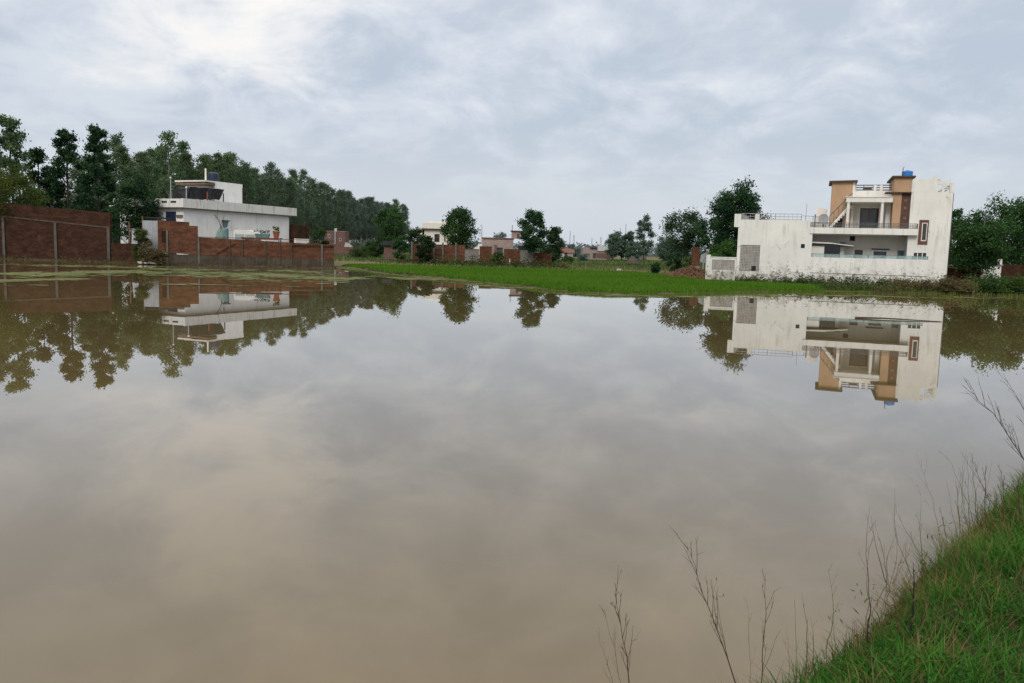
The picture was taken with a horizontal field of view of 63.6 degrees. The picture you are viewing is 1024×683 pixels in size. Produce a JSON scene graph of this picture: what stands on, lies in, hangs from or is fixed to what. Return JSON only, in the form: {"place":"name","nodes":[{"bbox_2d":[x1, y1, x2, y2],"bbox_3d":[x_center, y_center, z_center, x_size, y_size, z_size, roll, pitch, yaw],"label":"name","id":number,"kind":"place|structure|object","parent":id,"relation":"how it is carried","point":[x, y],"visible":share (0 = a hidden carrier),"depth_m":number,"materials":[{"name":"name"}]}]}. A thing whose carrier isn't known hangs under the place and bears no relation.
{"place":"outdoors","nodes":[
{"label":"outdoors","id":0,"kind":"place"},
{"bbox_2d":[0,259,1023,682],"bbox_3d":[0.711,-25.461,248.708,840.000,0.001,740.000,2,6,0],"label":"water","id":1,"kind":"structure","parent":0,"point":[366,477],"depth_m":7.90,"materials":[{"name":"liquid"}]},
{"bbox_2d":[0,263,1002,298],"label":"algae","id":2,"kind":"object","parent":1,"relation":"on","point":[143,270],"visible":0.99,"depth_m":50.39,"materials":[{"name":"plant"}]},
{"bbox_2d":[706,288,1023,308],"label":"water weeds","id":3,"kind":"object","parent":1,"relation":"on","point":[846,291],"visible":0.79,"depth_m":49.38,"materials":[{"name":"plant"}]},
{"bbox_2d":[0,251,1023,682],"bbox_3d":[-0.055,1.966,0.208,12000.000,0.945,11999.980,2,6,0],"label":"ground","id":4,"kind":"structure","parent":0,"point":[346,261],"depth_m":4.15,"materials":[{"name":"green soil"}]},
{"bbox_2d":[0,113,47,206],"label":"tree","id":5,"kind":"object","parent":4,"relation":"on","point":[10,141],"visible":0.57,"depth_m":84.17,"materials":[{"name":"green plant"}]},
{"bbox_2d":[0,161,55,229],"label":"tree","id":6,"kind":"object","parent":4,"relation":"on","point":[7,182],"visible":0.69,"depth_m":76.64,"materials":[{"name":"green plant"}]},
{"bbox_2d":[14,146,66,207],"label":"tree","id":7,"kind":"object","parent":4,"relation":"on","point":[38,155],"visible":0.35,"depth_m":88.14,"materials":[{"name":"green plant"}]},
{"bbox_2d":[0,203,111,260],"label":"brick wall","id":8,"kind":"structure","parent":4,"relation":"on","point":[38,232],"depth_m":74.84,"materials":[{"name":"brick"}]},
{"bbox_2d":[36,127,93,209],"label":"tree","id":9,"kind":"object","parent":4,"relation":"on","point":[67,154],"visible":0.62,"depth_m":85.92,"materials":[{"name":"green plant"}]},
{"bbox_2d":[61,159,84,199],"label":"eucalyptus tree","id":10,"kind":"object","parent":4,"relation":"on","point":[72,172],"visible":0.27,"depth_m":117.62,"materials":[{"name":"green plant"}]},
{"bbox_2d":[72,123,119,238],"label":"tree","id":11,"kind":"object","parent":4,"relation":"on","point":[96,146],"visible":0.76,"depth_m":84.27,"materials":[{"name":"green plant"}]},
{"bbox_2d":[102,131,132,214],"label":"eucalyptus tree","id":12,"kind":"object","parent":4,"relation":"on","point":[116,139],"visible":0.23,"depth_m":121.12,"materials":[{"name":"green plant"}]},
{"bbox_2d":[101,144,138,198],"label":"eucalyptus tree","id":13,"kind":"object","parent":4,"relation":"on","point":[119,149],"visible":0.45,"depth_m":113.33,"materials":[{"name":"green plant"}]},
{"bbox_2d":[111,243,148,261],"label":"brick wall","id":14,"kind":"structure","parent":4,"relation":"on","point":[119,251],"depth_m":73.91,"materials":[{"name":"brick"}]},
{"bbox_2d":[105,173,162,242],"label":"tree","id":15,"kind":"object","parent":4,"relation":"on","point":[129,190],"visible":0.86,"depth_m":79.40,"materials":[{"name":"green plant"}]},
{"bbox_2d":[128,226,151,262],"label":"bush","id":16,"kind":"object","parent":4,"relation":"on","point":[140,235],"visible":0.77,"depth_m":70.77,"materials":[{"name":"green plant"}]},
{"bbox_2d":[126,150,162,198],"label":"eucalyptus tree","id":17,"kind":"object","parent":4,"relation":"on","point":[142,162],"visible":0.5,"depth_m":111.32,"materials":[{"name":"green plant"}]},
{"bbox_2d":[135,240,154,263],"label":"bush","id":18,"kind":"object","parent":4,"relation":"on","point":[146,249],"visible":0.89,"depth_m":70.36,"materials":[{"name":"green plant"}]},
{"bbox_2d":[142,216,171,253],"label":"sheet gate","id":19,"kind":"structure","parent":4,"relation":"on","point":[151,227],"depth_m":72.30,"materials":[{"name":"grey metal"}]},
{"bbox_2d":[146,248,171,264],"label":"bush","id":20,"kind":"object","parent":4,"relation":"on","point":[155,257],"visible":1,"depth_m":70.12,"materials":[{"name":"brown plant"}]},
{"bbox_2d":[148,146,174,198],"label":"eucalyptus tree","id":21,"kind":"object","parent":4,"relation":"on","point":[167,168],"visible":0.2,"depth_m":114.99,"materials":[{"name":"green plant"}]},
{"bbox_2d":[148,130,189,198],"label":"eucalyptus tree","id":22,"kind":"object","parent":4,"relation":"on","point":[166,147],"visible":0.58,"depth_m":108.40,"materials":[{"name":"green plant"}]},
{"bbox_2d":[0,254,337,267],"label":"shore weeds","id":23,"kind":"object","parent":4,"relation":"on","point":[119,261],"visible":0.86,"depth_m":73.57,"materials":[{"name":"green plant"}]},
{"bbox_2d":[164,140,199,196],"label":"eucalyptus tree","id":24,"kind":"object","parent":4,"relation":"on","point":[182,146],"visible":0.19,"depth_m":119.84,"materials":[{"name":"green plant"}]},
{"bbox_2d":[168,151,200,198],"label":"eucalyptus tree","id":25,"kind":"object","parent":4,"relation":"on","point":[185,159],"visible":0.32,"depth_m":114.07,"materials":[{"name":"green plant"}]},
{"bbox_2d":[109,168,296,254],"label":"flat roofed house","id":26,"kind":"structure","parent":4,"relation":"on","point":[234,210],"depth_m":85.78,"materials":[{"name":"paint"}]},
{"bbox_2d":[173,187,223,201],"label":"tarpaulin shelter","id":27,"kind":"object","parent":26,"relation":"on","point":[200,193],"visible":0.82,"depth_m":82.78,"materials":[{"name":"fabric"}]},
{"bbox_2d":[192,153,214,179],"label":"eucalyptus tree","id":28,"kind":"object","parent":4,"relation":"on","point":[204,159],"visible":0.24,"depth_m":117.95,"materials":[{"name":"green plant"}]},
{"bbox_2d":[207,150,229,182],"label":"eucalyptus tree","id":29,"kind":"object","parent":4,"relation":"on","point":[217,162],"visible":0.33,"depth_m":122.12,"materials":[{"name":"green plant"}]},
{"bbox_2d":[220,153,242,188],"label":"eucalyptus tree","id":30,"kind":"object","parent":4,"relation":"on","point":[227,159],"visible":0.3,"depth_m":126.98,"materials":[{"name":"green plant"}]},
{"bbox_2d":[224,151,250,203],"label":"eucalyptus tree","id":31,"kind":"object","parent":4,"relation":"on","point":[238,173],"visible":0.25,"depth_m":131.95,"materials":[{"name":"green plant"}]},
{"bbox_2d":[158,220,333,266],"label":"brick wall","id":32,"kind":"structure","parent":4,"relation":"on","point":[179,238],"depth_m":73.47,"materials":[{"name":"brick"}]},
{"bbox_2d":[236,160,257,204],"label":"eucalyptus tree","id":33,"kind":"object","parent":4,"relation":"on","point":[246,168],"visible":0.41,"depth_m":135.73,"materials":[{"name":"green plant"}]},
{"bbox_2d":[244,166,273,205],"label":"eucalyptus tree","id":34,"kind":"object","parent":4,"relation":"on","point":[257,176],"visible":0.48,"depth_m":141.73,"materials":[{"name":"green plant"}]},
{"bbox_2d":[261,162,283,206],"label":"eucalyptus tree","id":35,"kind":"object","parent":4,"relation":"on","point":[271,179],"visible":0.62,"depth_m":145.45,"materials":[{"name":"green plant"}]},
{"bbox_2d":[264,168,290,221],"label":"eucalyptus tree","id":36,"kind":"object","parent":4,"relation":"on","point":[280,182],"visible":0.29,"depth_m":151.36,"materials":[{"name":"green plant"}]},
{"bbox_2d":[278,177,303,225],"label":"eucalyptus tree","id":37,"kind":"object","parent":4,"relation":"on","point":[294,181],"visible":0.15,"depth_m":161.78,"materials":[{"name":"green plant"}]},
{"bbox_2d":[280,179,304,224],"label":"eucalyptus tree","id":38,"kind":"object","parent":4,"relation":"on","point":[287,186],"visible":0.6,"depth_m":156.75,"materials":[{"name":"green plant"}]},
{"bbox_2d":[288,167,317,223],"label":"eucalyptus tree","id":39,"kind":"object","parent":4,"relation":"on","point":[303,176],"visible":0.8,"depth_m":166.69,"materials":[{"name":"green plant"}]},
{"bbox_2d":[295,190,319,233],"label":"eucalyptus tree","id":40,"kind":"object","parent":4,"relation":"on","point":[312,229],"visible":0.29,"depth_m":171.14,"materials":[{"name":"green plant"}]},
{"bbox_2d":[302,177,324,243],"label":"eucalyptus tree","id":41,"kind":"object","parent":4,"relation":"on","point":[315,193],"visible":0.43,"depth_m":176.05,"materials":[{"name":"green plant"}]},
{"bbox_2d":[309,227,331,244],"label":"bush","id":42,"kind":"object","parent":4,"relation":"on","point":[321,232],"visible":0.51,"depth_m":91.16,"materials":[{"name":"green plant"}]},
{"bbox_2d":[309,181,335,242],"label":"eucalyptus tree","id":43,"kind":"object","parent":4,"relation":"on","point":[320,188],"visible":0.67,"depth_m":182.15,"materials":[{"name":"green plant"}]},
{"bbox_2d":[317,183,337,230],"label":"eucalyptus tree","id":44,"kind":"object","parent":4,"relation":"on","point":[329,197],"visible":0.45,"depth_m":186.12,"materials":[{"name":"green plant"}]},
{"bbox_2d":[321,186,344,230],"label":"eucalyptus tree","id":45,"kind":"object","parent":4,"relation":"on","point":[333,192],"visible":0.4,"depth_m":191.72,"materials":[{"name":"green plant"}]},
{"bbox_2d":[325,228,348,246],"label":"brick hut","id":46,"kind":"object","parent":4,"relation":"on","point":[338,238],"visible":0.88,"depth_m":148.96,"materials":[{"name":"brown brick"}]},
{"bbox_2d":[332,189,350,232],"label":"eucalyptus tree","id":47,"kind":"object","parent":4,"relation":"on","point":[340,193],"visible":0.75,"depth_m":198.52,"materials":[{"name":"green plant"}]},
{"bbox_2d":[338,190,356,236],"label":"eucalyptus tree","id":48,"kind":"object","parent":4,"relation":"on","point":[348,197],"visible":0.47,"depth_m":204.11,"materials":[{"name":"green plant"}]},
{"bbox_2d":[345,198,362,242],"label":"eucalyptus tree","id":49,"kind":"object","parent":4,"relation":"on","point":[355,210],"visible":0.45,"depth_m":208.82,"materials":[{"name":"green plant"}]},
{"bbox_2d":[344,243,371,257],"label":"bush","id":50,"kind":"object","parent":4,"relation":"on","point":[363,252],"visible":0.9,"depth_m":116.90,"materials":[{"name":"green plant"}]},
{"bbox_2d":[356,198,369,237],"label":"eucalyptus tree","id":51,"kind":"object","parent":4,"relation":"on","point":[361,210],"visible":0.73,"depth_m":220.12,"materials":[{"name":"green plant"}]},
{"bbox_2d":[359,196,377,242],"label":"eucalyptus tree","id":52,"kind":"object","parent":4,"relation":"on","point":[371,210],"visible":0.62,"depth_m":226.61,"materials":[{"name":"green plant"}]},
{"bbox_2d":[363,239,383,257],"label":"bush","id":53,"kind":"object","parent":4,"relation":"on","point":[373,244],"visible":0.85,"depth_m":124.91,"materials":[{"name":"green plant"}]},
{"bbox_2d":[382,241,396,259],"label":"brick wall","id":54,"kind":"structure","parent":4,"relation":"on","point":[388,249],"depth_m":111.37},
{"bbox_2d":[372,202,408,250],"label":"tree","id":55,"kind":"object","parent":4,"relation":"on","point":[392,218],"visible":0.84,"depth_m":126.11,"materials":[{"name":"green plant"}]},
{"bbox_2d":[391,235,408,259],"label":"tree","id":56,"kind":"object","parent":4,"relation":"on","point":[404,246],"visible":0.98,"depth_m":106.93,"materials":[{"name":"green plant"}]},
{"bbox_2d":[403,226,423,255],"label":"tree","id":57,"kind":"object","parent":4,"relation":"on","point":[413,235],"visible":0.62,"depth_m":116.64,"materials":[{"name":"green plant"}]},
{"bbox_2d":[414,234,435,262],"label":"tree","id":58,"kind":"object","parent":4,"relation":"on","point":[424,249],"visible":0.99,"depth_m":93.91,"materials":[{"name":"green plant"}]},
{"bbox_2d":[417,219,452,244],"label":"cream house","id":59,"kind":"structure","parent":4,"relation":"on","point":[432,229],"depth_m":128.96,"materials":[{"name":"paint"}]},
{"bbox_2d":[411,242,464,261],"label":"brick wall","id":60,"kind":"structure","parent":4,"relation":"on","point":[456,251],"depth_m":96.43,"materials":[{"name":"brick"}]},
{"bbox_2d":[437,206,481,248],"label":"tree","id":61,"kind":"object","parent":4,"relation":"on","point":[461,229],"visible":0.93,"depth_m":101.43,"materials":[{"name":"green plant"}]},
{"bbox_2d":[395,251,570,268],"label":"wall weeds","id":62,"kind":"object","parent":4,"relation":"on","point":[491,263],"depth_m":93.37,"materials":[{"name":"green plant"}]},
{"bbox_2d":[479,246,491,262],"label":"brick block","id":63,"kind":"structure","parent":4,"relation":"on","point":[484,251],"depth_m":94.96,"materials":[{"name":"brick"}]},
{"bbox_2d":[482,225,521,258],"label":"pink brick building","id":64,"kind":"structure","parent":4,"relation":"on","point":[498,245],"depth_m":127.12,"materials":[{"name":"brown paint"}]},
{"bbox_2d":[504,245,524,262],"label":"brick wall","id":65,"kind":"structure","parent":4,"relation":"on","point":[511,253],"depth_m":94.49,"materials":[{"name":"brick"}]},
{"bbox_2d":[514,208,549,263],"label":"tree","id":66,"kind":"object","parent":4,"relation":"on","point":[532,244],"visible":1,"depth_m":92.75,"materials":[{"name":"green plant"}]},
{"bbox_2d":[534,253,551,264],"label":"brick wall","id":67,"kind":"structure","parent":4,"relation":"on","point":[542,256],"depth_m":95.50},
{"bbox_2d":[535,225,566,261],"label":"tree","id":68,"kind":"object","parent":4,"relation":"on","point":[553,236],"visible":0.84,"depth_m":104.58,"materials":[{"name":"green plant"}]},
{"bbox_2d":[577,246,610,260],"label":"village house","id":69,"kind":"structure","parent":4,"relation":"on","point":[594,252],"depth_m":188.64,"materials":[{"name":"paint"}]},
{"bbox_2d":[341,263,872,293],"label":"rice paddy","id":70,"kind":"structure","parent":4,"relation":"on","point":[610,281],"depth_m":55.76,"materials":[{"name":"plant"}]},
{"bbox_2d":[604,230,621,259],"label":"tree","id":71,"kind":"object","parent":4,"relation":"on","point":[614,242],"visible":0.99,"depth_m":183.04,"materials":[{"name":"green plant"}]},
{"bbox_2d":[610,573,637,682],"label":"dry stalk","id":72,"kind":"object","parent":4,"relation":"on","point":[623,633],"visible":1,"depth_m":3.29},
{"bbox_2d":[622,240,644,260],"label":"tree","id":73,"kind":"object","parent":4,"relation":"on","point":[635,250],"visible":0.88,"depth_m":178.26,"materials":[{"name":"green plant"}]},
{"bbox_2d":[635,213,656,259],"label":"tree","id":74,"kind":"object","parent":4,"relation":"on","point":[644,224],"visible":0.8,"depth_m":183.92,"materials":[{"name":"green plant"}]},
{"bbox_2d":[309,233,1015,264],"bbox_3d":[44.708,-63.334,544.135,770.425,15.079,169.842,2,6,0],"label":"treeline","id":75,"kind":"object","parent":4,"relation":"on","point":[650,254],"visible":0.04,"depth_m":514.07,"materials":[{"name":"plant"}]},
{"bbox_2d":[655,235,674,260],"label":"tree","id":76,"kind":"object","parent":4,"relation":"on","point":[661,251],"visible":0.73,"depth_m":193.23,"materials":[{"name":"green plant"}]},
{"bbox_2d":[334,253,1001,286],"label":"field grass","id":77,"kind":"structure","parent":4,"relation":"on","point":[643,265],"depth_m":103.44,"materials":[{"name":"green plant"}]},
{"bbox_2d":[664,251,683,271],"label":"bush","id":78,"kind":"object","parent":4,"relation":"on","point":[676,258],"visible":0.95,"depth_m":89.33,"materials":[{"name":"green plant"}]},
{"bbox_2d":[657,207,706,264],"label":"tree","id":79,"kind":"object","parent":4,"relation":"on","point":[688,238],"visible":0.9,"depth_m":110.52,"materials":[{"name":"green plant"}]},
{"bbox_2d":[660,265,705,278],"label":"straw heap","id":80,"kind":"object","parent":4,"relation":"on","point":[691,271],"visible":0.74,"depth_m":70.73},
{"bbox_2d":[691,247,699,267],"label":"brick pillar","id":81,"kind":"structure","parent":4,"relation":"on","point":[695,255],"depth_m":81.55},
{"bbox_2d":[687,215,720,256],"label":"tree","id":82,"kind":"object","parent":4,"relation":"on","point":[699,231],"visible":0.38,"depth_m":98.82,"materials":[{"name":"green plant"}]},
{"bbox_2d":[673,530,735,682],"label":"dry stalk","id":83,"kind":"object","parent":4,"relation":"on","point":[712,609],"visible":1,"depth_m":3.61,"materials":[{"name":"plant"}]},
{"bbox_2d":[703,238,736,259],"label":"bush","id":84,"kind":"object","parent":4,"relation":"on","point":[726,250],"visible":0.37,"depth_m":71.69,"materials":[{"name":"green plant"}]},
{"bbox_2d":[705,255,736,280],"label":"boundary wall","id":85,"kind":"structure","parent":4,"relation":"on","point":[720,268],"depth_m":63.13,"materials":[{"name":"paint"}]},
{"bbox_2d":[703,175,773,256],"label":"tree","id":86,"kind":"object","parent":4,"relation":"on","point":[741,201],"visible":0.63,"depth_m":85.93,"materials":[{"name":"green plant"}]},
{"bbox_2d":[734,175,954,283],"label":"two storey house","id":87,"kind":"structure","parent":4,"relation":"on","point":[900,218],"depth_m":60.91,"materials":[{"name":"paint"}]},
{"bbox_2d":[735,274,979,293],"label":"weeds","id":88,"kind":"object","parent":4,"relation":"on","point":[808,281],"visible":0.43,"depth_m":60.02,"materials":[{"name":"green plant"}]},
{"bbox_2d":[810,253,928,284],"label":"boundary wall","id":89,"kind":"structure","parent":4,"relation":"on","point":[867,268],"depth_m":59.51,"materials":[{"name":"paint"}]},
{"bbox_2d":[812,282,1023,293],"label":"shore weeds","id":90,"kind":"object","parent":4,"relation":"on","point":[879,288],"visible":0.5,"depth_m":55.66,"materials":[{"name":"green plant"}]},
{"bbox_2d":[908,277,936,289],"bbox_3d":[28.280,-3.844,56.955,2.163,1.252,2.366,-2,7,-27],"label":"bush","id":91,"kind":"object","parent":4,"relation":"on","point":[922,284],"visible":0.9,"depth_m":56.58,"materials":[{"name":"green plant"}]},
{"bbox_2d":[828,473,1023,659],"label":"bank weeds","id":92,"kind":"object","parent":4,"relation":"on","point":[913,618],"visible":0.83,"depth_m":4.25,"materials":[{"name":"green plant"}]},
{"bbox_2d":[930,273,963,291],"bbox_3d":[29.942,-3.909,56.789,2.154,1.625,2.262,2,6,0],"label":"bush","id":93,"kind":"object","parent":4,"relation":"on","point":[947,283],"visible":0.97,"depth_m":56.39,"materials":[{"name":"plant"}]},
{"bbox_2d":[948,208,965,268],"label":"tree","id":94,"kind":"object","parent":4,"relation":"on","point":[957,214],"visible":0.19,"depth_m":80.78,"materials":[{"name":"green plant"}]},
{"bbox_2d":[947,267,983,283],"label":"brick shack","id":95,"kind":"structure","parent":4,"relation":"on","point":[957,274],"depth_m":63.73,"materials":[{"name":"brick"}]},
{"bbox_2d":[954,275,981,291],"bbox_3d":[31.251,-3.854,57.115,2.346,1.570,2.568,2,6,0],"label":"bush","id":96,"kind":"object","parent":4,"relation":"on","point":[969,285],"visible":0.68,"depth_m":56.57,"materials":[{"name":"plant"}]},
{"bbox_2d":[949,213,1017,276],"bbox_3d":[35.593,-6.756,63.041,4.674,6.091,5.103,2,6,0],"label":"tree","id":97,"kind":"object","parent":4,"relation":"on","point":[988,242],"visible":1,"depth_m":62.37,"materials":[{"name":"green plant"}]},
{"bbox_2d":[960,268,1013,291],"bbox_3d":[33.237,-4.151,57.945,3.613,2.031,3.523,2,6,0],"label":"bush","id":98,"kind":"object","parent":4,"relation":"on","point":[995,283],"visible":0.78,"depth_m":57.57,"materials":[{"name":"green plant"}]},
{"bbox_2d":[961,378,1023,459],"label":"dry stalk","id":99,"kind":"object","parent":4,"relation":"on","point":[1000,422],"visible":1,"depth_m":6.43,"materials":[{"name":"plant"}]},
{"bbox_2d":[962,190,1023,264],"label":"tree","id":100,"kind":"object","parent":4,"relation":"on","point":[1012,215],"visible":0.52,"depth_m":82.40,"materials":[{"name":"green plant"}]},
{"bbox_2d":[1001,273,1023,293],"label":"bush","id":101,"kind":"object","parent":4,"relation":"on","point":[1017,284],"visible":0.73,"depth_m":57.75,"materials":[{"name":"green plant"}]},
{"bbox_2d":[1001,264,1023,281],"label":"brick wall","id":102,"kind":"structure","parent":4,"relation":"on","point":[1013,269],"depth_m":67.64,"materials":[{"name":"brick"}]},
{"bbox_2d":[0,0,1023,254],"label":"sky","id":103,"kind":"structure","parent":0,"point":[597,117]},
{"bbox_2d":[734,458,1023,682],"bbox_3d":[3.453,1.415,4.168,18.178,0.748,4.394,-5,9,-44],"label":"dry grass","id":104,"kind":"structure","parent":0,"point":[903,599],"depth_m":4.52,"materials":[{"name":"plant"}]},
{"bbox_2d":[755,472,1023,682],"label":"bank grass","id":105,"kind":"structure","parent":0,"point":[1004,567],"depth_m":4.04,"materials":[{"name":"plant"}]},
{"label":"yard ground","id":106,"kind":"structure","parent":0,"visible":0},
{"bbox_2d":[233,230,264,240],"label":"parked van","id":107,"kind":"object","parent":106,"relation":"on","point":[237,234],"visible":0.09,"depth_m":76.23,"materials":[{"name":"white paint"}]},
{"bbox_2d":[289,225,308,243],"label":"brick outhouse","id":108,"kind":"structure","parent":106,"relation":"on","point":[299,234],"depth_m":94.46,"materials":[{"name":"brick"}]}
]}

